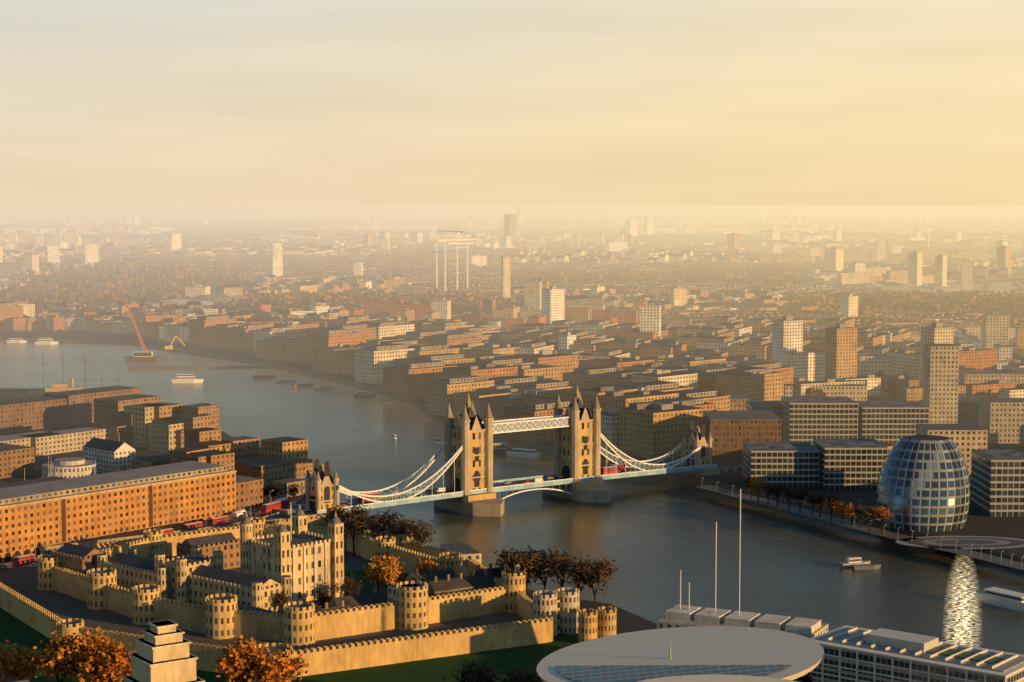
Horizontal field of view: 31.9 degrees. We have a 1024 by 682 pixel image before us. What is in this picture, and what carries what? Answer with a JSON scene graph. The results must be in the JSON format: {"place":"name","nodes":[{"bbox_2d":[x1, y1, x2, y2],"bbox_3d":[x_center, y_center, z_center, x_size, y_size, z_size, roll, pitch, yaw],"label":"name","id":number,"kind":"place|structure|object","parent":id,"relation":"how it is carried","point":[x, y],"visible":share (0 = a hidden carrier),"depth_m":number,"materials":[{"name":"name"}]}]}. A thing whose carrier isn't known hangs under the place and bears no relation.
{"place":"outdoors","nodes":[
{"label":"outdoors","id":0,"kind":"place"},
{"bbox_2d":[2,504,310,567],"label":"road","id":1,"kind":"structure","parent":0,"point":[9,564],"depth_m":925.12,"materials":[{"name":"grey asphalt"}]},
{"bbox_2d":[0,463,673,570],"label":"road vehicles","id":2,"kind":"object","parent":1,"relation":"on","point":[30,559],"visible":0.69,"depth_m":925.28,"materials":[{"name":"red metal"}]},
{"bbox_2d":[0,551,577,681],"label":"tower of london grounds","id":3,"kind":"structure","parent":0,"point":[23,581],"depth_m":675.46,"materials":[{"name":"green plant"}]},
{"bbox_2d":[0,502,616,681],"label":"tower of london","id":4,"kind":"structure","parent":3,"relation":"on","point":[195,586],"depth_m":709.90,"materials":[{"name":"beige stone"}]},
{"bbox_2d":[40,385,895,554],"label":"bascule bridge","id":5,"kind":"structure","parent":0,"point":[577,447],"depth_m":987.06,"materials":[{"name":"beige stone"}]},
{"bbox_2d":[0,341,1023,654],"bbox_3d":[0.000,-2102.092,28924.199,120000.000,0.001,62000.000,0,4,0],"label":"river","id":6,"kind":"structure","parent":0,"point":[650,535],"depth_m":930.79,"materials":[{"name":"grey liquid"}]},
{"bbox_2d":[0,337,1023,606],"bbox_3d":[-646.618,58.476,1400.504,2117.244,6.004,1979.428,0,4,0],"label":"quay walls","id":7,"kind":"structure","parent":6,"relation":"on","point":[682,477],"depth_m":1247.74,"materials":[{"name":"grey stone"}]},
{"bbox_2d":[6,302,1023,611],"bbox_3d":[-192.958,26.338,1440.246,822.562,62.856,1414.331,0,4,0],"label":"boats","id":8,"kind":"object","parent":6,"relation":"on","point":[1002,598],"visible":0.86,"depth_m":1534.29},
{"bbox_2d":[0,205,1023,681],"bbox_3d":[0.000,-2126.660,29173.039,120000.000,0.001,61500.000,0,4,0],"label":"ground","id":9,"kind":"structure","parent":0,"point":[978,523],"depth_m":2258.89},
{"bbox_2d":[24,452,95,478],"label":"masts","id":10,"kind":"object","parent":9,"relation":"on","point":[58,476],"visible":0.09,"depth_m":1023.21},
{"bbox_2d":[0,386,312,562],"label":"dockside warehouse buildings","id":11,"kind":"structure","parent":9,"relation":"on","point":[199,470],"depth_m":1050.90,"materials":[{"name":"brown brick"}]},
{"bbox_2d":[15,604,827,681],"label":"buildings","id":12,"kind":"structure","parent":9,"relation":"on","point":[162,654],"depth_m":461.83,"materials":[{"name":"beige stone"}]},
{"bbox_2d":[0,465,893,681],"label":"trees","id":13,"kind":"object","parent":9,"relation":"on","point":[101,658],"visible":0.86,"depth_m":706.68,"materials":[{"name":"orange plant"}]},
{"bbox_2d":[0,210,1023,458],"bbox_3d":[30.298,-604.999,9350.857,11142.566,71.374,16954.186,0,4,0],"label":"city buildings","id":14,"kind":"structure","parent":9,"relation":"on","point":[656,394],"depth_m":2333.72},
{"bbox_2d":[0,214,1023,399],"bbox_3d":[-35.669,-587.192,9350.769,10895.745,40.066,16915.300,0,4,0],"label":"city trees","id":15,"kind":"object","parent":9,"relation":"on","point":[147,272],"visible":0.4,"depth_m":3281.00,"materials":[{"name":"green plant"}]},
{"bbox_2d":[5,187,1019,349],"bbox_3d":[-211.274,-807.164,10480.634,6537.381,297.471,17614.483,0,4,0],"label":"tower blocks","id":16,"kind":"structure","parent":9,"relation":"on","point":[553,306],"depth_m":3797.41,"materials":[{"name":"beige concrete"}]},
{"bbox_2d":[432,226,934,290],"bbox_3d":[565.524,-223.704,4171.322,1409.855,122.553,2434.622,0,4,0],"label":"high-rise towers","id":17,"kind":"structure","parent":9,"relation":"on","point":[445,240],"depth_m":3035.42,"materials":[{"name":"grey concrete"}]},
{"bbox_2d":[536,489,1023,681],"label":"rooftops","id":18,"kind":"structure","parent":9,"relation":"on","point":[800,655],"depth_m":530.23,"materials":[{"name":"grey metal"}]},
{"bbox_2d":[556,645,1023,681],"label":"glass","id":19,"kind":"object","parent":18,"relation":"attached to","point":[616,673],"visible":0.46,"depth_m":530.47,"materials":[{"name":"grey glass"}]},
{"bbox_2d":[703,344,1023,486],"bbox_3d":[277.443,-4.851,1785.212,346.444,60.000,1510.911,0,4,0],"label":"office buildings","id":20,"kind":"structure","parent":9,"relation":"on","point":[745,419],"depth_m":1223.03,"materials":[{"name":"beige concrete"}]},
{"bbox_2d":[742,396,1023,531],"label":"office buildings","id":21,"kind":"structure","parent":9,"relation":"on","point":[920,483],"depth_m":1023.74,"materials":[{"name":"grey glass"}]},
{"bbox_2d":[0,0,1023,204],"label":"sky","id":22,"kind":"structure","parent":0,"point":[103,102],"materials":[{"name":"beige"}]},
{"bbox_2d":[638,321,1023,569],"bbox_3d":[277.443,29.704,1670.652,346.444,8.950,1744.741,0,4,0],"label":"bank paving","id":23,"kind":"structure","parent":0,"point":[962,545],"depth_m":876.23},
{"bbox_2d":[703,477,1023,568],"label":"street lamps","id":24,"kind":"object","parent":23,"relation":"on","point":[884,527],"visible":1,"depth_m":883.87,"materials":[{"name":"metal"}]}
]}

